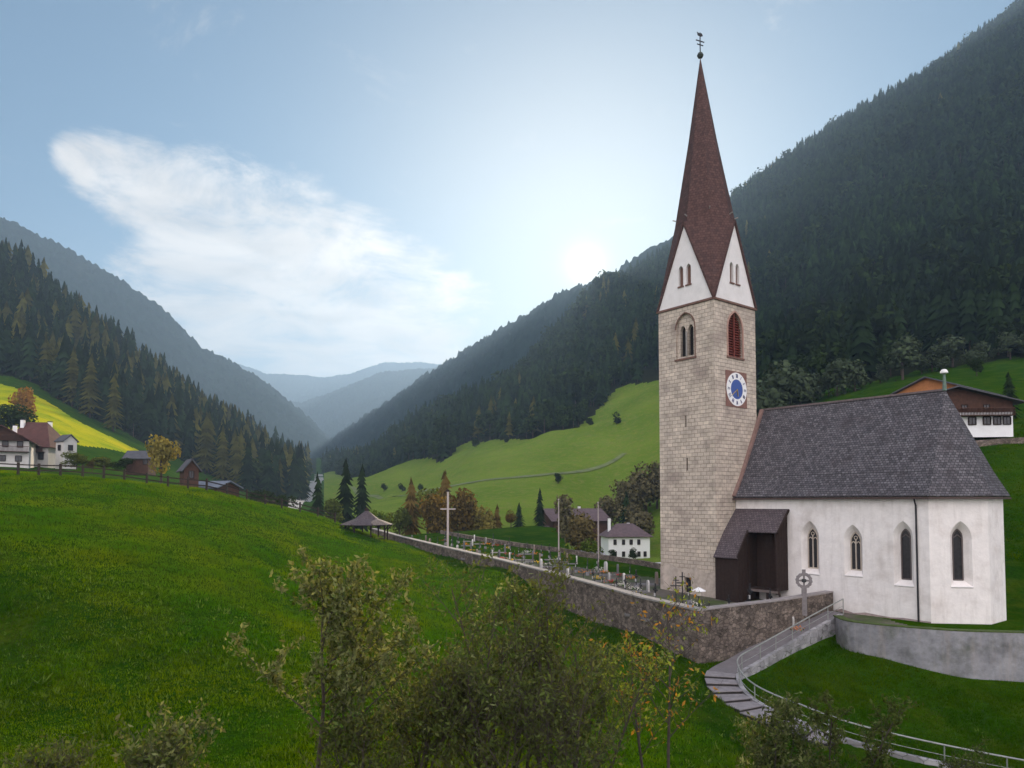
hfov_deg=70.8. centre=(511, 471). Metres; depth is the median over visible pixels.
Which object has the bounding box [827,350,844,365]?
broadleaf tree
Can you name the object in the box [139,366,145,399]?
larch tree
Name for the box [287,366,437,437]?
mountain
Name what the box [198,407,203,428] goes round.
larch tree
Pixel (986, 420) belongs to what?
window
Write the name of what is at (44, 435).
guesthouse
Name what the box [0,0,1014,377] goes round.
sky
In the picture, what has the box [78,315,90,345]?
larch tree
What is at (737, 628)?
churchyard wall
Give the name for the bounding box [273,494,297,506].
bush
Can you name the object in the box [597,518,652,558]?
white village house
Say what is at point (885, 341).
broadleaf tree
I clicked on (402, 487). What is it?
bush
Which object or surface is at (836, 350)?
broadleaf tree
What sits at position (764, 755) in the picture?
hazel shrub
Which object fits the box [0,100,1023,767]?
terrain
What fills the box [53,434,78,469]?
annex house
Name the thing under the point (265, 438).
larch tree
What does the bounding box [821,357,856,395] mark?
deciduous tree
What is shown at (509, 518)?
deciduous tree
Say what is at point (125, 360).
spruce tree
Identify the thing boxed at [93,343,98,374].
spruce tree
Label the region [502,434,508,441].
bush
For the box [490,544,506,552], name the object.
headstone
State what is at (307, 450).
larch tree
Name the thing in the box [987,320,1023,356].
broadleaf tree
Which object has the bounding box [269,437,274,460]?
spruce tree
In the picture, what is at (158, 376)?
larch tree
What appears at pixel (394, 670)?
tall shrub
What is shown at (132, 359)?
larch tree
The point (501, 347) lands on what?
mountain
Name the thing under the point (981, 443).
farm retaining wall
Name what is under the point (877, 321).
broadleaf tree
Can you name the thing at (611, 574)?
headstone
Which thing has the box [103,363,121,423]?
spruce tree
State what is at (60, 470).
paddock fence
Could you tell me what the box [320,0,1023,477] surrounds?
forest
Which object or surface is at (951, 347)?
deciduous tree
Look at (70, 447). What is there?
window
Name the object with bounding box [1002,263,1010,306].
spruce tree
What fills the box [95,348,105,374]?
spruce tree
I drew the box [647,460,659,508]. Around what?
deciduous tree
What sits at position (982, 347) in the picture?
deciduous tree
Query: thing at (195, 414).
larch tree
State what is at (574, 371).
broadleaf tree
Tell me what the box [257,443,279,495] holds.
spruce tree
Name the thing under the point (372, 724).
tall shrub
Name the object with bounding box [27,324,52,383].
spruce tree
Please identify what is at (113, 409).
larch tree
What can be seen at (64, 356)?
spruce tree
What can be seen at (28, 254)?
larch tree
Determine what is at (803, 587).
wheel cross
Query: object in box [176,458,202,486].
garden hut
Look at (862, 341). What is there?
spruce tree
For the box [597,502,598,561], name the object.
flagpole
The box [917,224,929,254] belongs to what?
spruce tree
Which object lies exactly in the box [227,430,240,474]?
larch tree
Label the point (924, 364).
deciduous tree
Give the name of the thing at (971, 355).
deciduous tree
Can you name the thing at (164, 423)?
spruce tree
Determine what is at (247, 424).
larch tree
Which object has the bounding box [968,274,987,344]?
spruce tree
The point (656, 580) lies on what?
headstone
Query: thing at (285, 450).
larch tree
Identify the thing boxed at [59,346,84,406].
larch tree
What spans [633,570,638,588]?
grave cross
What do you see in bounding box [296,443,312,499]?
spruce tree
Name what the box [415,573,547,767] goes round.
tall shrub
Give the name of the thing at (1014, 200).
broadleaf tree
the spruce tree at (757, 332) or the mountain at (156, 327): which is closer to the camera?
the spruce tree at (757, 332)
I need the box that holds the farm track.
[351,453,626,498]
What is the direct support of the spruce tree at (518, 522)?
on the terrain at (632, 434)
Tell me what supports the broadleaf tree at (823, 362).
on the terrain at (632, 434)
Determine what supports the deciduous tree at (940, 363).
on the terrain at (632, 434)
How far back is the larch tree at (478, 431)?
511.66 m
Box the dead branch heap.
[251,498,278,503]
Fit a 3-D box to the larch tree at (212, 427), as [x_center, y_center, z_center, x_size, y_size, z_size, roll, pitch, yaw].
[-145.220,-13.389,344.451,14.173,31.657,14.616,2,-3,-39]
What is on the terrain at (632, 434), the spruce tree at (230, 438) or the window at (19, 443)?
the spruce tree at (230, 438)
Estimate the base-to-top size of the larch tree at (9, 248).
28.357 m
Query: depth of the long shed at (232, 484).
114.70 m
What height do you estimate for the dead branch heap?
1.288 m
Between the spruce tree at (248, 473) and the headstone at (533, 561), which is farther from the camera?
the spruce tree at (248, 473)
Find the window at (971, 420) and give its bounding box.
[968,417,976,424]
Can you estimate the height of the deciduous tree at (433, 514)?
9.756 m
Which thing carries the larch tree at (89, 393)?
on the terrain at (632, 434)
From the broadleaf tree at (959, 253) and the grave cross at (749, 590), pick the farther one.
the broadleaf tree at (959, 253)
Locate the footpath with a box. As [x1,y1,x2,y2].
[708,611,840,673]
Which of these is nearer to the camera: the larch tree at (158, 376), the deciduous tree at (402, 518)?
the deciduous tree at (402, 518)
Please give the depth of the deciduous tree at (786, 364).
233.92 m
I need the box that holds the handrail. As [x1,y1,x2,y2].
[737,598,1023,767]
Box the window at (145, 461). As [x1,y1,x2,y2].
[142,459,147,464]
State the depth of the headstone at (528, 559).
83.75 m
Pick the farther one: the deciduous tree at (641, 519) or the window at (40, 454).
the deciduous tree at (641, 519)
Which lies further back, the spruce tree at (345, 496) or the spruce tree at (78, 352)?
the spruce tree at (78, 352)
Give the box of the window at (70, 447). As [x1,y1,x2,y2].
[68,445,72,450]
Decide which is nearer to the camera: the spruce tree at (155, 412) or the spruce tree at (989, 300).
the spruce tree at (989, 300)
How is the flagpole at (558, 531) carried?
on the terrain at (632, 434)
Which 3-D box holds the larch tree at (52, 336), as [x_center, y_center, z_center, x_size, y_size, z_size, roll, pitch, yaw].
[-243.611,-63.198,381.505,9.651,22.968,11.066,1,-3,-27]
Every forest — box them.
[0,237,312,499]
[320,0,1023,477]
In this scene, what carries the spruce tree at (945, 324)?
on the terrain at (632, 434)
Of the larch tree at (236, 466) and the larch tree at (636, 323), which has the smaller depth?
the larch tree at (236, 466)
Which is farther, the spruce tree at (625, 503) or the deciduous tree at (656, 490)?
the deciduous tree at (656, 490)
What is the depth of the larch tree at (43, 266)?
535.64 m
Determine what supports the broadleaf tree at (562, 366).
on the terrain at (632, 434)
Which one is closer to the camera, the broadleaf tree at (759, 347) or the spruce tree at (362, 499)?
the spruce tree at (362, 499)
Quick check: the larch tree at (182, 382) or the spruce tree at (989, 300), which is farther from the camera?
the larch tree at (182, 382)
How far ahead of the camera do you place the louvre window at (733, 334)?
62.67 m
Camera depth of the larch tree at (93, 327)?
438.38 m
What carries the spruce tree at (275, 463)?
on the terrain at (632, 434)
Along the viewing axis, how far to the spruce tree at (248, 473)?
299.28 m
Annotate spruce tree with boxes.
[2,323,24,376]
[13,322,38,380]
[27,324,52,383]
[47,336,74,400]
[47,346,62,399]
[75,344,80,375]
[77,351,84,383]
[78,353,93,409]
[82,340,89,370]
[84,370,116,422]
[90,344,95,369]
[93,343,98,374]
[93,362,111,422]
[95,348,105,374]
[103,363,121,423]
[107,346,113,364]
[117,370,123,407]
[118,342,127,364]
[120,353,132,382]
[120,368,126,406]
[138,389,158,443]
[145,364,155,390]
[151,397,161,439]
[159,399,170,440]
[166,404,182,453]
[175,392,186,426]
[175,400,186,456]
[179,405,200,461]
[199,406,212,438]
[211,400,218,417]
[213,418,218,440]
[216,425,221,478]
[217,413,220,433]
[217,419,230,459]
[225,419,228,443]
[227,429,232,480]
[230,405,236,429]
[237,441,259,491]
[240,433,253,484]
[243,430,247,445]
[255,432,265,488]
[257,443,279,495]
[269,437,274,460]
[272,441,283,495]
[277,440,280,461]
[277,446,289,495]
[292,447,309,501]
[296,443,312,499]
[307,471,325,516]
[334,458,360,527]
[352,464,371,531]
[513,503,524,526]
[534,489,546,526]
[618,490,628,522]
[755,321,760,340]
[758,321,762,343]
[770,335,781,373]
[782,349,786,404]
[843,297,855,338]
[844,298,881,377]
[862,293,878,368]
[874,294,882,342]
[893,290,909,342]
[906,291,923,343]
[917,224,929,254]
[920,276,945,351]
[922,286,934,349]
[930,268,962,349]
[941,281,968,344]
[956,269,982,349]
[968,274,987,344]
[973,261,988,304]
[973,271,995,350]
[985,268,1013,354]
[993,302,1018,353]
[1001,372,1022,417]
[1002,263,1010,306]
[1006,260,1022,323]
[1019,277,1023,300]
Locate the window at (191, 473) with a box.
[189,470,194,478]
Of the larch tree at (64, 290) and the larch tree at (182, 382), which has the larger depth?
the larch tree at (64, 290)
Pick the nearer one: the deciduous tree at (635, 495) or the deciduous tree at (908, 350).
the deciduous tree at (908, 350)
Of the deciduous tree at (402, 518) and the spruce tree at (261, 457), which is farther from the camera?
the spruce tree at (261, 457)
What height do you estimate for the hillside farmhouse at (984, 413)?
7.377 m
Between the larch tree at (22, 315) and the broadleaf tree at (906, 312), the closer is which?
the broadleaf tree at (906, 312)
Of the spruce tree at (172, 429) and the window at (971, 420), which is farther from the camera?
the spruce tree at (172, 429)
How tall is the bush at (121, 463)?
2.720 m
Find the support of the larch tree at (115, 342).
on the terrain at (632, 434)
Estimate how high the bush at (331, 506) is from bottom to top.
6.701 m
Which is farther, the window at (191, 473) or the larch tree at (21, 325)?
the larch tree at (21, 325)
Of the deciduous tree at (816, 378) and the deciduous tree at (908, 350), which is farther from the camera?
the deciduous tree at (816, 378)
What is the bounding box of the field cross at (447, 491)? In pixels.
[440,489,455,545]
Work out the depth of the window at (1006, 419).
103.60 m
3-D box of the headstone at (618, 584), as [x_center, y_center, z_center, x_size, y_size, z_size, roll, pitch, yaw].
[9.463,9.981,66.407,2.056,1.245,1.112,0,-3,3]
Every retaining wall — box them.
[833,615,1023,681]
[975,437,1023,446]
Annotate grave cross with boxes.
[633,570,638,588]
[653,583,657,596]
[670,576,680,599]
[677,572,687,602]
[687,582,690,604]
[747,583,752,600]
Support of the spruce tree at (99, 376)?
on the terrain at (632, 434)
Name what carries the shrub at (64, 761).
on the terrain at (632, 434)
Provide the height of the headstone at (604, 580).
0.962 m
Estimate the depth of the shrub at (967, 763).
30.51 m
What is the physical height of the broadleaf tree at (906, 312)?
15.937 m
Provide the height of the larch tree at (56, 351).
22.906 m
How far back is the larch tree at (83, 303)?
504.33 m
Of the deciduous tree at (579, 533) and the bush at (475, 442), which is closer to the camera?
the deciduous tree at (579, 533)
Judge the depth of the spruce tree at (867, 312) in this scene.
249.33 m
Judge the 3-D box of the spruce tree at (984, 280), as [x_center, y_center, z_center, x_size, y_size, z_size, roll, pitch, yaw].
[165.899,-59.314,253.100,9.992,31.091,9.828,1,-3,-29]
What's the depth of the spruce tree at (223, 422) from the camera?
348.85 m
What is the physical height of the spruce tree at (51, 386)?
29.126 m
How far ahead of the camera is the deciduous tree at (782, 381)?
222.53 m
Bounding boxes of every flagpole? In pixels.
[558,499,559,555]
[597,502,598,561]
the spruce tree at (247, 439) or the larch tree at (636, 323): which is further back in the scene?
the larch tree at (636, 323)
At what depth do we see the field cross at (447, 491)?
94.78 m
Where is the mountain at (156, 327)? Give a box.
[0,217,334,457]
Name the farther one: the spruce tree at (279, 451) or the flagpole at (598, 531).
the spruce tree at (279, 451)
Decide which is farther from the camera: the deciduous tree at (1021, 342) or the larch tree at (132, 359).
the larch tree at (132, 359)
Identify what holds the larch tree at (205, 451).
on the terrain at (632, 434)
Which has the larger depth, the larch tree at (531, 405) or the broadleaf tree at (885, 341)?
the larch tree at (531, 405)
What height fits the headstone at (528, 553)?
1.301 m
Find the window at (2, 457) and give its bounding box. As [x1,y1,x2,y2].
[0,455,5,460]
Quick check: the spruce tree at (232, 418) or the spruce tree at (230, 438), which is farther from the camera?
the spruce tree at (232, 418)
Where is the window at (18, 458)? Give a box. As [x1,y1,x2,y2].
[15,455,21,461]
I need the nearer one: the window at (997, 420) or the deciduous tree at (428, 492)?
the window at (997, 420)
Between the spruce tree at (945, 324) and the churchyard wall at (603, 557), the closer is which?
the churchyard wall at (603, 557)
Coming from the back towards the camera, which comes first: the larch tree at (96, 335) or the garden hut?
the larch tree at (96, 335)
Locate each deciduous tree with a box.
[7,386,37,415]
[145,434,181,482]
[385,507,412,534]
[414,487,439,533]
[418,493,454,532]
[445,487,477,531]
[466,504,498,529]
[505,510,517,522]
[554,494,581,544]
[566,511,597,550]
[594,495,622,528]
[609,479,627,499]
[613,474,654,512]
[624,502,654,535]
[627,461,659,510]
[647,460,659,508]
[756,375,793,414]
[757,360,803,402]
[770,368,816,406]
[776,370,823,404]
[808,373,824,399]
[820,376,835,396]
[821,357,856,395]
[845,359,869,390]
[874,362,889,382]
[882,332,922,379]
[914,355,930,373]
[925,344,942,371]
[935,355,950,371]
[937,334,967,366]
[959,350,980,364]
[967,357,984,375]
[970,340,990,360]
[995,331,1020,359]
[1016,332,1023,354]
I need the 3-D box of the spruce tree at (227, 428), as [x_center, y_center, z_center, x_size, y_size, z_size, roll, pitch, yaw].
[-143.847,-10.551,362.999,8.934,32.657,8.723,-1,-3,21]
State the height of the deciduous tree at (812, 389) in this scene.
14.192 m
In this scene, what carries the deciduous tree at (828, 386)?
on the terrain at (632, 434)
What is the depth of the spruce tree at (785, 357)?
269.25 m
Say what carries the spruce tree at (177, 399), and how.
on the terrain at (632, 434)
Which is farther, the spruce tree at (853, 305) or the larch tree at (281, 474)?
the larch tree at (281, 474)
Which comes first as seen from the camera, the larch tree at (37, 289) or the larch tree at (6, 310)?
the larch tree at (6, 310)
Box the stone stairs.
[705,670,833,749]
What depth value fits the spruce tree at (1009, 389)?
122.42 m
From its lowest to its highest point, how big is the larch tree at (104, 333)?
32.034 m
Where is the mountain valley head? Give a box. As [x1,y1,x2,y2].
[239,362,440,402]
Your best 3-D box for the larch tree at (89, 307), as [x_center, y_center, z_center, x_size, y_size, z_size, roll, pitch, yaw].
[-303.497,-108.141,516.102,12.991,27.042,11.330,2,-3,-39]
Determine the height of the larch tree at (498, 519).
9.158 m
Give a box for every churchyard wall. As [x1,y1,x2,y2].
[372,528,833,663]
[440,530,660,568]
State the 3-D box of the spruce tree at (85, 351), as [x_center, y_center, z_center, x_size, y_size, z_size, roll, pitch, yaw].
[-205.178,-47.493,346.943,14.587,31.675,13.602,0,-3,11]
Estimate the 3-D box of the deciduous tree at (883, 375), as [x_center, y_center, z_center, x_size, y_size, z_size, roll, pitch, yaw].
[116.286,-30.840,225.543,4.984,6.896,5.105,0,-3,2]
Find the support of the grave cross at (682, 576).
on the terrain at (632, 434)
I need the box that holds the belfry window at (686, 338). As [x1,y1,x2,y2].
[674,312,695,361]
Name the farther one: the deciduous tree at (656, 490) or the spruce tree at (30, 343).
the spruce tree at (30, 343)
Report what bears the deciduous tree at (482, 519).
on the terrain at (632, 434)
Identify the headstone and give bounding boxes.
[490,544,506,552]
[517,551,534,560]
[518,545,535,554]
[525,553,540,562]
[589,561,607,573]
[593,572,609,581]
[599,564,618,575]
[606,573,624,585]
[628,580,650,592]
[634,572,659,585]
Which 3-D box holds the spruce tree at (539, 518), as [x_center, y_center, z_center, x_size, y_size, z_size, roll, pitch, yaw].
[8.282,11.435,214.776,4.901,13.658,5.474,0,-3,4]
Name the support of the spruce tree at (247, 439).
on the terrain at (632, 434)
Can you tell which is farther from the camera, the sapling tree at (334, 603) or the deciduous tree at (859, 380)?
the deciduous tree at (859, 380)
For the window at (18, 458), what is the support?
in the farmhouse at (15, 447)
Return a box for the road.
[288,474,323,508]
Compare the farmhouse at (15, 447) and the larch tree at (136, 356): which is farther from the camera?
the larch tree at (136, 356)
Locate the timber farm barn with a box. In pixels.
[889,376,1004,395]
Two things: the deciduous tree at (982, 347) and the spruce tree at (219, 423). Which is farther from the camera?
the spruce tree at (219, 423)
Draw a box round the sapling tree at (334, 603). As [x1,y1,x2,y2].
[223,543,438,767]
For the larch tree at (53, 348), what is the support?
on the terrain at (632, 434)
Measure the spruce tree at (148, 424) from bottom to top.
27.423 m
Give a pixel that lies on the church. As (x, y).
(888, 506)
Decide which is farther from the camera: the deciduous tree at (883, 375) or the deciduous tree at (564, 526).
the deciduous tree at (883, 375)
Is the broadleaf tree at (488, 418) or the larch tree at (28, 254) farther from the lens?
the larch tree at (28, 254)
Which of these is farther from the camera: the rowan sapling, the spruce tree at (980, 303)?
the spruce tree at (980, 303)
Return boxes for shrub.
[0,729,109,767]
[111,697,228,767]
[297,659,424,767]
[343,619,484,767]
[370,640,495,767]
[408,545,570,767]
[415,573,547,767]
[420,621,585,767]
[470,646,629,767]
[491,543,627,767]
[508,613,677,767]
[729,690,847,767]
[794,689,923,767]
[936,739,1014,767]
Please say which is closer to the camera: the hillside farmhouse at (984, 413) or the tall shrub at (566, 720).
the tall shrub at (566, 720)
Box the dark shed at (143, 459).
[122,451,155,474]
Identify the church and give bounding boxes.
[656,32,1010,623]
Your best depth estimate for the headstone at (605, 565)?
74.24 m
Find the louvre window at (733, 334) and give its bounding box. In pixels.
[727,311,744,360]
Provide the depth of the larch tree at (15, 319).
370.61 m
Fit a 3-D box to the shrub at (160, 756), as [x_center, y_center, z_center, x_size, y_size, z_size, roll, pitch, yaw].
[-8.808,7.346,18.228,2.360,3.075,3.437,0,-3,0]
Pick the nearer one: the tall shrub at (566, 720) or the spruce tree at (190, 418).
the tall shrub at (566, 720)
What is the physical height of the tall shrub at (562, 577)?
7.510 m
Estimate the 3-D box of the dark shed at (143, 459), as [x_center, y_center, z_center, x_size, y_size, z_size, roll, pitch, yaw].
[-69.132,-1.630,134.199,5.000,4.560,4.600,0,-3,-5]
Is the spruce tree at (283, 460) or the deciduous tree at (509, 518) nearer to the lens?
the deciduous tree at (509, 518)
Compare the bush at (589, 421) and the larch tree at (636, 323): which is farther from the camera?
the larch tree at (636, 323)
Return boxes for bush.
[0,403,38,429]
[60,451,89,469]
[85,460,94,471]
[90,457,114,467]
[110,458,136,469]
[248,491,263,500]
[254,489,275,499]
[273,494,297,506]
[324,498,344,522]
[367,509,391,529]
[398,483,405,490]
[471,438,479,446]
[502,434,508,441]
[554,473,562,481]
[580,538,603,553]
[586,418,593,424]
[609,549,616,555]
[612,411,621,423]
[628,547,638,558]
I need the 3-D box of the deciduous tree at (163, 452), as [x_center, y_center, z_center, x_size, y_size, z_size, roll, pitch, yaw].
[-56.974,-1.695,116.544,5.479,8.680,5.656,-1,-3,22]
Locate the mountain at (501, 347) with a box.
[330,236,672,451]
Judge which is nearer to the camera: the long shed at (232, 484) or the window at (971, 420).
the window at (971, 420)
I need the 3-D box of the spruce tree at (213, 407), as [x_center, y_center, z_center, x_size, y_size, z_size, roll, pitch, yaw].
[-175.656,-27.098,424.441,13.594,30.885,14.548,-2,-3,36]
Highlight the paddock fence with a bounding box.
[0,462,335,522]
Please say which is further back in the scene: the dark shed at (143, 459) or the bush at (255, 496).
the bush at (255, 496)
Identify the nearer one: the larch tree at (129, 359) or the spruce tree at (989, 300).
the spruce tree at (989, 300)
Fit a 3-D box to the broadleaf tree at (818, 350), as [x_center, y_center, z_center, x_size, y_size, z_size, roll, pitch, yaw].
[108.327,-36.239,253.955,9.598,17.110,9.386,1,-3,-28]
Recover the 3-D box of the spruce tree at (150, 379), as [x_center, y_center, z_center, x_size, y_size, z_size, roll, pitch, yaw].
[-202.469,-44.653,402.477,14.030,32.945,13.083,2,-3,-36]
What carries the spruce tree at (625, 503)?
on the terrain at (632, 434)
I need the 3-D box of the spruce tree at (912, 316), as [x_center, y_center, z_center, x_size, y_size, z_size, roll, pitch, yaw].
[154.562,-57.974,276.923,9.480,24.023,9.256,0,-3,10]
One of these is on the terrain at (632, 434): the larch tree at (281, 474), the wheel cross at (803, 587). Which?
the larch tree at (281, 474)
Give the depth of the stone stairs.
40.09 m
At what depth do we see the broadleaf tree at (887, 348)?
237.23 m
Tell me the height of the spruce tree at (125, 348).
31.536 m
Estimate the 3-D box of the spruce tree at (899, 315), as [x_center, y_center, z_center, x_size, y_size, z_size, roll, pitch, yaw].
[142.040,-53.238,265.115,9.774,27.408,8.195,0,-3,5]
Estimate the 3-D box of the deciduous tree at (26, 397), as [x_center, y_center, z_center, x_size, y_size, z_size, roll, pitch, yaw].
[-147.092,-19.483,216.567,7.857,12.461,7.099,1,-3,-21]
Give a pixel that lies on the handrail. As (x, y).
(944, 745)
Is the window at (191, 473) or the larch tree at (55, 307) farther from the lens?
the larch tree at (55, 307)
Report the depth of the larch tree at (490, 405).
509.58 m
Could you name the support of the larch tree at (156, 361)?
on the terrain at (632, 434)
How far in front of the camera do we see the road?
457.70 m
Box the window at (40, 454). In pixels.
[38,452,43,459]
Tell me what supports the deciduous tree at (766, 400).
on the terrain at (632, 434)
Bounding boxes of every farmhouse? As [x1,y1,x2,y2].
[0,425,41,467]
[533,506,611,546]
[946,385,1023,438]
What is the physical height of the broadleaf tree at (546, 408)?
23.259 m
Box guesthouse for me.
[17,419,60,467]
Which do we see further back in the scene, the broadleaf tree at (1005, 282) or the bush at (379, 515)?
the broadleaf tree at (1005, 282)
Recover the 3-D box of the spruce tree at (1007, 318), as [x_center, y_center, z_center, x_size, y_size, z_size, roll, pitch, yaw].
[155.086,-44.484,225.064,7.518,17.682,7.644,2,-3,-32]
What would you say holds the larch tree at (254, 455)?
on the terrain at (632, 434)
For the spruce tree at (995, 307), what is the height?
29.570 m
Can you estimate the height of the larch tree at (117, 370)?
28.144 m
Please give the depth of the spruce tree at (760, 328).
394.51 m
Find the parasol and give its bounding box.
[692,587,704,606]
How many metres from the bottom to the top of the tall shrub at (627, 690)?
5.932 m
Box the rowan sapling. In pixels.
[589,573,721,767]
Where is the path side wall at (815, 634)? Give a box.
[736,613,963,767]
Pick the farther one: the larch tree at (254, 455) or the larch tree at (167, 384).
the larch tree at (167, 384)
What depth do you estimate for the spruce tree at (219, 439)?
341.89 m
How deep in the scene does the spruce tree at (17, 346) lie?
336.97 m
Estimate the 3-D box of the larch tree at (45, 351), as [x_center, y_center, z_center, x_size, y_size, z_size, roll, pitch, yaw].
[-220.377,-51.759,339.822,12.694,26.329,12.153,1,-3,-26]
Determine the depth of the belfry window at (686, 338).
63.13 m
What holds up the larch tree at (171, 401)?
on the terrain at (632, 434)
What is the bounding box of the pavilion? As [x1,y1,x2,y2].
[340,507,392,539]
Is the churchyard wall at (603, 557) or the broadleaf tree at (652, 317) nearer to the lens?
the churchyard wall at (603, 557)
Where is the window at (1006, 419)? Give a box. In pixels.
[1002,416,1010,424]
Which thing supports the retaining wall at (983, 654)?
on the terrain at (632, 434)
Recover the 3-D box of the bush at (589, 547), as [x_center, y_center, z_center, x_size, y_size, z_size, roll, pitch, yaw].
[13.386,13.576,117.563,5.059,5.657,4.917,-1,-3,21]
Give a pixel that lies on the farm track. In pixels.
(567, 472)
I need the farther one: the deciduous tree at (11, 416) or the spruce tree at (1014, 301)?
the spruce tree at (1014, 301)
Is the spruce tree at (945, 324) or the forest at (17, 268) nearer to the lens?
the spruce tree at (945, 324)
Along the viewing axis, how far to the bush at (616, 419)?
395.29 m
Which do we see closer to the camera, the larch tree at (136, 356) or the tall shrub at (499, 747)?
the tall shrub at (499, 747)
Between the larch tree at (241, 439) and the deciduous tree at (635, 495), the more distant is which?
the larch tree at (241, 439)
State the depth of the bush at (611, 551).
188.71 m
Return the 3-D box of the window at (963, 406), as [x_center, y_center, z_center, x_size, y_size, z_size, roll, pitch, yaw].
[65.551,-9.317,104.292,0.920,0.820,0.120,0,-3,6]
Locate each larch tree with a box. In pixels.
[2,301,12,332]
[7,242,11,261]
[11,314,20,344]
[14,292,29,321]
[18,306,26,329]
[19,318,23,333]
[21,325,25,338]
[24,288,33,312]
[25,245,31,271]
[30,335,53,381]
[32,276,38,294]
[37,257,48,281]
[37,310,40,325]
[49,340,54,362]
[50,332,55,347]
[51,299,58,327]
[53,343,58,362]
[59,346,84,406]
[62,284,66,301]
[65,317,74,345]
[69,303,81,339]
[76,354,104,417]
[78,295,85,311]
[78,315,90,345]
[87,302,90,317]
[90,315,98,338]
[93,326,99,346]
[101,373,125,431]
[102,322,109,345]
[102,339,106,354]
[110,359,118,380]
[113,336,119,365]
[123,350,132,378]
[131,351,135,373]
[134,350,139,367]
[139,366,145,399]
[154,352,157,372]
[154,371,160,390]
[163,373,171,393]
[166,392,184,444]
[181,374,185,389]
[181,408,201,460]
[193,410,216,473]
[196,411,216,473]
[197,391,205,406]
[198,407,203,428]
[210,425,232,480]
[222,400,227,415]
[225,435,244,484]
[226,408,230,420]
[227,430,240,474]
[238,428,244,465]
[245,416,250,435]
[251,437,258,482]
[260,430,268,448]
[276,458,285,492]
[283,443,287,466]
[286,446,302,498]
[305,442,313,473]
[395,478,425,534]
[436,469,454,531]
[473,406,484,438]
[485,396,495,430]
[493,504,503,527]
[527,396,542,436]
[623,338,632,364]
[631,324,636,353]
[634,319,640,344]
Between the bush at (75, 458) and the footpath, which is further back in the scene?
the bush at (75, 458)
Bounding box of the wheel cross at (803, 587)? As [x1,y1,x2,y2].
[795,569,812,615]
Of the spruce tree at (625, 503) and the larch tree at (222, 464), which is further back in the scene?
the larch tree at (222, 464)
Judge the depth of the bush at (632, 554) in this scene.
188.79 m
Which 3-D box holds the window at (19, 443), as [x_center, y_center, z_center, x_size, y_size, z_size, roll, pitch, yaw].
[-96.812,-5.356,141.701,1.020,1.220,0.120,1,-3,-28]
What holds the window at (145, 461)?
in the dark shed at (143, 459)
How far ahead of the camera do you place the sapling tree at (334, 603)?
18.84 m
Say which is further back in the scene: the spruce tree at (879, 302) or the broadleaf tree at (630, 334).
the broadleaf tree at (630, 334)
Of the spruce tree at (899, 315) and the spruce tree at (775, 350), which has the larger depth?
the spruce tree at (775, 350)
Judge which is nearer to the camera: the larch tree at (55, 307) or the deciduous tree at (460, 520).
the deciduous tree at (460, 520)
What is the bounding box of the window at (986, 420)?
[983,416,990,424]
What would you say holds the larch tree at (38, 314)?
on the terrain at (632, 434)
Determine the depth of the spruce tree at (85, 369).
322.56 m
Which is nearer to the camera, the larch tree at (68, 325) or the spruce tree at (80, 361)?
the spruce tree at (80, 361)
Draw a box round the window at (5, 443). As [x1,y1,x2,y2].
[2,441,8,446]
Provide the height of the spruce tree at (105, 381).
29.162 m
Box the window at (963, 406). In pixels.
[961,404,967,409]
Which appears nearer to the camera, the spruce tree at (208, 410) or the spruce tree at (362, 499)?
the spruce tree at (362, 499)
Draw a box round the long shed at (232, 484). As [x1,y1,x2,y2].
[198,481,243,496]
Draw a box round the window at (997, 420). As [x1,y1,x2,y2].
[993,416,1001,424]
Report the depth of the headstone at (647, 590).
62.52 m
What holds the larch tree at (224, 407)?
on the terrain at (632, 434)
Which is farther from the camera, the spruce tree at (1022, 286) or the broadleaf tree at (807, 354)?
the broadleaf tree at (807, 354)
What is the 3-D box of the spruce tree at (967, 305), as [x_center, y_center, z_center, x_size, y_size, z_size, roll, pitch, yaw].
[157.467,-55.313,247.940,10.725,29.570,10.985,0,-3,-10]
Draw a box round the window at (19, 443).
[17,441,22,447]
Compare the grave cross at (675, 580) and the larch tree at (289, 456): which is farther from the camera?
the larch tree at (289, 456)
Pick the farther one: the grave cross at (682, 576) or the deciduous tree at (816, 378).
the deciduous tree at (816, 378)
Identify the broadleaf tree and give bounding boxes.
[398,435,413,460]
[475,410,499,439]
[528,399,557,432]
[547,363,568,378]
[561,366,589,387]
[624,328,639,345]
[635,313,656,331]
[755,335,782,370]
[756,348,767,378]
[791,351,811,372]
[803,352,833,378]
[806,346,830,377]
[825,341,854,377]
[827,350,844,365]
[842,305,904,350]
[846,332,879,359]
[873,340,898,375]
[876,337,899,352]
[894,308,909,331]
[953,242,974,258]
[971,263,1023,310]
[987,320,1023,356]
[990,221,1023,254]
[1000,191,1023,212]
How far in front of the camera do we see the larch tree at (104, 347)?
407.09 m
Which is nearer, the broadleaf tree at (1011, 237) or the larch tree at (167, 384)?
the broadleaf tree at (1011, 237)
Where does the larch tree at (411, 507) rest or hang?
on the terrain at (632, 434)
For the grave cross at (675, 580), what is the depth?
54.63 m
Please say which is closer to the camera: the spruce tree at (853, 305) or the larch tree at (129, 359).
the spruce tree at (853, 305)
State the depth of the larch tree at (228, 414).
465.88 m
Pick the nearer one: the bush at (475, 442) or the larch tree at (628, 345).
the bush at (475, 442)
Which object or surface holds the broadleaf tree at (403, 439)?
on the terrain at (632, 434)
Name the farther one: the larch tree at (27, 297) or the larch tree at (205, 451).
the larch tree at (27, 297)
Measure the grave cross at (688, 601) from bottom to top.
1.865 m

